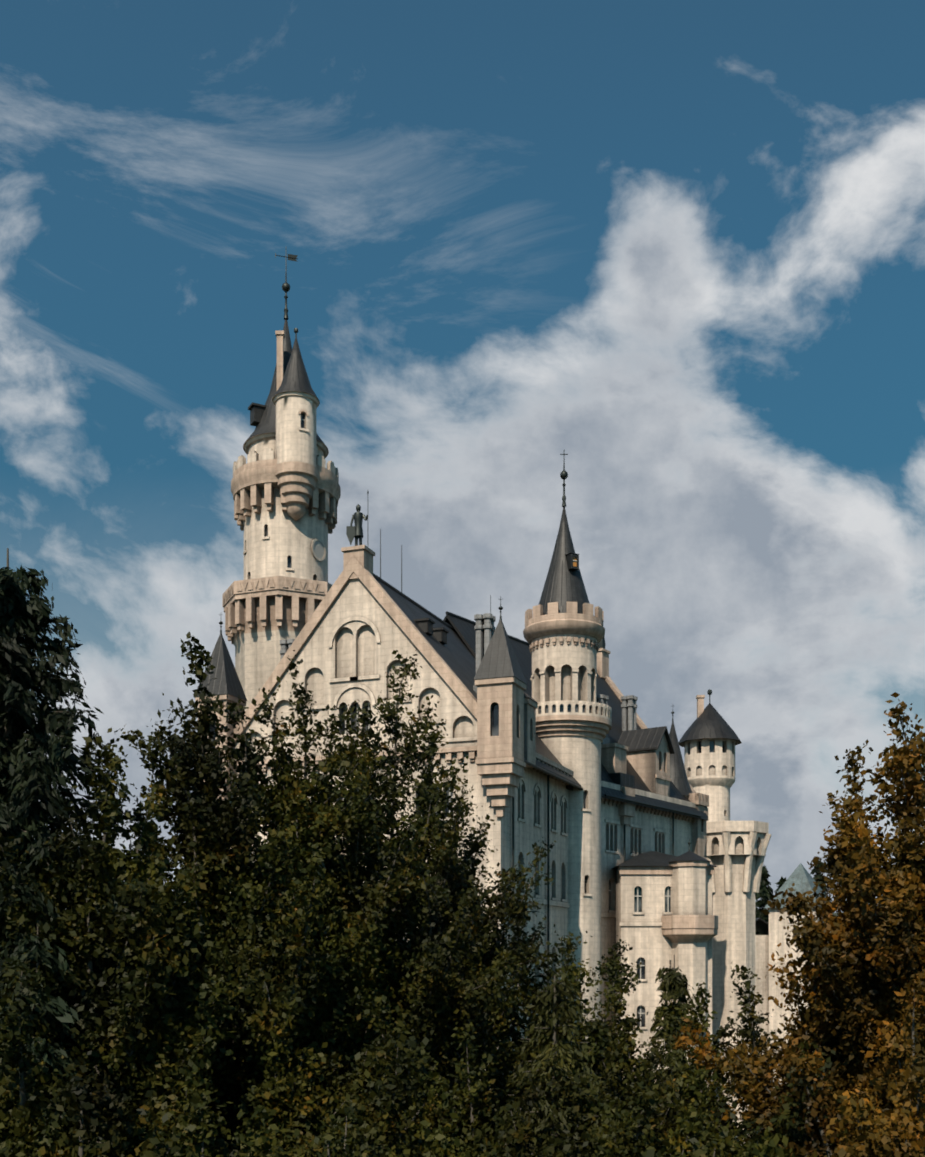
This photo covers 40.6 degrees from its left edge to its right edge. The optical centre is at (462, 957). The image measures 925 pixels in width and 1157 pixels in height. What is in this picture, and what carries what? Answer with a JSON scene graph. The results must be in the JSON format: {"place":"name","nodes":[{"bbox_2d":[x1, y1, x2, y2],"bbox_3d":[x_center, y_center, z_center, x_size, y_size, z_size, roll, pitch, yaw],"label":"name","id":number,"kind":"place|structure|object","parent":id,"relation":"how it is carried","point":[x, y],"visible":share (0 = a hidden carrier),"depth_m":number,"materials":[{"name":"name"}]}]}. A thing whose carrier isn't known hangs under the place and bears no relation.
{"place":"outdoors","nodes":[
{"label":"outdoors","id":0,"kind":"place"},
{"bbox_2d":[0,0,924,912],"label":"sky","id":1,"kind":"structure","parent":0,"point":[674,250],"materials":[{"name":"blue"}]},
{"bbox_3d":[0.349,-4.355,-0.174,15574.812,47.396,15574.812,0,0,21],"label":"terrain","id":2,"kind":"structure","parent":0,"visible":0},
{"bbox_2d":[0,1056,192,1156],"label":"tree","id":3,"kind":"object","parent":2,"relation":"on","point":[88,1124],"visible":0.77,"depth_m":21.82,"materials":[{"name":"green plant"}]},
{"bbox_2d":[0,548,211,1153],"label":"spruce tree","id":4,"kind":"object","parent":2,"relation":"on","point":[28,780],"visible":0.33,"depth_m":27.08,"materials":[{"name":"green plant"}]},
{"bbox_2d":[0,911,218,1156],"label":"tree","id":5,"kind":"object","parent":2,"relation":"on","point":[15,1039],"visible":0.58,"depth_m":22.73,"materials":[{"name":"green plant"}]},
{"bbox_2d":[0,728,241,1155],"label":"beech tree","id":6,"kind":"object","parent":2,"relation":"on","point":[99,869],"visible":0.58,"depth_m":25.98,"materials":[{"name":"green plant"}]},
{"bbox_2d":[45,921,240,1156],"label":"tree","id":7,"kind":"object","parent":2,"relation":"on","point":[105,1097],"visible":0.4,"depth_m":24.93,"materials":[{"name":"green plant"}]},
{"bbox_2d":[149,1092,326,1156],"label":"tree","id":8,"kind":"object","parent":2,"relation":"on","point":[200,1138],"visible":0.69,"depth_m":22.80,"materials":[{"name":"green plant"}]},
{"bbox_2d":[90,631,387,1156],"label":"beech tree","id":9,"kind":"object","parent":2,"relation":"on","point":[215,832],"visible":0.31,"depth_m":30.47,"materials":[{"name":"green plant"}]},
{"bbox_2d":[163,650,515,1156],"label":"beech tree","id":10,"kind":"object","parent":2,"relation":"on","point":[442,996],"visible":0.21,"depth_m":33.70,"materials":[{"name":"green plant"}]},
{"bbox_2d":[234,1096,465,1156],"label":"tree","id":11,"kind":"object","parent":2,"relation":"on","point":[316,1147],"visible":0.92,"depth_m":23.65,"materials":[{"name":"green plant"}]},
{"bbox_2d":[207,970,515,1156],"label":"tree","id":12,"kind":"object","parent":2,"relation":"on","point":[291,1100],"visible":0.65,"depth_m":27.56,"materials":[{"name":"green plant"}]},
{"bbox_2d":[340,1113,480,1156],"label":"tree","id":13,"kind":"object","parent":2,"relation":"on","point":[388,1152],"visible":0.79,"depth_m":23.76,"materials":[{"name":"green plant"}]},
{"bbox_2d":[257,648,595,1150],"bbox_3d":[-1.799,3.329,39.016,12.932,26.109,12.191,0,0,21],"label":"beech tree","id":14,"kind":"object","parent":2,"relation":"on","point":[452,875],"visible":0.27,"depth_m":39.21,"materials":[{"name":"green plant"}]},
{"bbox_2d":[321,993,559,1156],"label":"tree","id":15,"kind":"object","parent":2,"relation":"on","point":[401,1068],"visible":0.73,"depth_m":26.68,"materials":[{"name":"green plant"}]},
{"bbox_2d":[438,1022,506,1151],"bbox_3d":[0.543,6.702,28.863,9.474,10.362,6.787,0,0,-24],"label":"tree","id":16,"kind":"object","parent":2,"relation":"on","point":[472,1106],"visible":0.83,"depth_m":29.94,"materials":[{"name":"green plant"}]},
{"bbox_2d":[195,253,830,1142],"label":"castle","id":17,"kind":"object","parent":2,"relation":"on","point":[655,857],"visible":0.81,"depth_m":84.95,"materials":[{"name":"stone"}]},
{"bbox_2d":[466,903,633,1146],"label":"beech tree","id":18,"kind":"object","parent":2,"relation":"on","point":[599,1036],"visible":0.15,"depth_m":42.99,"materials":[{"name":"green plant"}]},
{"bbox_2d":[504,975,606,1156],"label":"larch tree","id":19,"kind":"object","parent":2,"relation":"on","point":[556,1030],"visible":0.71,"depth_m":31.61,"materials":[{"name":"green plant"}]},
{"bbox_2d":[487,1135,665,1156],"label":"tree","id":20,"kind":"object","parent":2,"relation":"on","point":[650,1151],"visible":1,"depth_m":22.52,"materials":[{"name":"green plant"}]},
{"bbox_2d":[451,1070,709,1156],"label":"tree","id":21,"kind":"object","parent":2,"relation":"on","point":[577,1093],"visible":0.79,"depth_m":27.93,"materials":[{"name":"green plant"}]},
{"bbox_2d":[497,935,746,1141],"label":"beech tree","id":22,"kind":"object","parent":2,"relation":"on","point":[619,1007],"visible":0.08,"depth_m":45.64,"materials":[{"name":"green plant"}]},
{"bbox_2d":[595,1130,732,1156],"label":"tree","id":23,"kind":"object","parent":2,"relation":"on","point":[696,1149],"visible":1,"depth_m":24.71,"materials":[{"name":"green plant"}]},
{"bbox_2d":[580,982,756,1156],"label":"beech tree","id":24,"kind":"object","parent":2,"relation":"on","point":[699,1008],"visible":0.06,"depth_m":39.68,"materials":[{"name":"green plant"}]},
{"bbox_2d":[646,955,700,1107],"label":"conifer tree","id":25,"kind":"object","parent":2,"relation":"on","point":[674,984],"visible":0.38,"depth_m":51.61,"materials":[{"name":"green plant"}]},
{"bbox_2d":[575,962,781,1156],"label":"beech tree","id":26,"kind":"object","parent":2,"relation":"on","point":[635,1077],"visible":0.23,"depth_m":35.87,"materials":[{"name":"green plant"}]},
{"bbox_2d":[603,1063,776,1156],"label":"tree","id":27,"kind":"object","parent":2,"relation":"on","point":[691,1092],"visible":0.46,"depth_m":30.70,"materials":[{"name":"green plant"}]},
{"bbox_2d":[755,897,762,934],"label":"tree","id":28,"kind":"object","parent":2,"relation":"on","point":[756,931],"depth_m":229.88,"materials":[{"name":"green plant"}]},
{"bbox_2d":[755,866,773,922],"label":"tree","id":29,"kind":"object","parent":2,"relation":"on","point":[764,894],"visible":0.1,"depth_m":239.84,"materials":[{"name":"green plant"}]},
{"bbox_2d":[774,876,785,891],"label":"tree","id":30,"kind":"object","parent":2,"relation":"on","point":[781,882],"visible":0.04,"depth_m":250.24,"materials":[{"name":"green plant"}]},
{"bbox_2d":[747,1126,815,1156],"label":"tree","id":31,"kind":"object","parent":2,"relation":"on","point":[767,1144],"visible":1,"depth_m":23.10,"materials":[{"name":"green plant"}]},
{"bbox_2d":[672,692,924,1156],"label":"autumn tree","id":32,"kind":"object","parent":2,"relation":"on","point":[855,975],"visible":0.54,"depth_m":29.53,"materials":[{"name":"orange plant"}]},
{"bbox_2d":[687,1033,924,1156],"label":"tree","id":33,"kind":"object","parent":2,"relation":"on","point":[795,1134],"visible":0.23,"depth_m":28.08,"materials":[{"name":"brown plant"}]},
{"bbox_2d":[810,861,832,939],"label":"tree","id":34,"kind":"object","parent":2,"relation":"on","point":[819,876],"visible":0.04,"depth_m":260.08,"materials":[{"name":"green plant"}]},
{"bbox_2d":[776,969,924,1156],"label":"tree","id":35,"kind":"object","parent":2,"relation":"on","point":[910,1086],"visible":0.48,"depth_m":26.16,"materials":[{"name":"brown plant"}]},
{"bbox_2d":[813,1081,924,1156],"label":"tree","id":36,"kind":"object","parent":2,"relation":"on","point":[866,1140],"visible":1,"depth_m":22.14,"materials":[{"name":"brown plant"}]}
]}

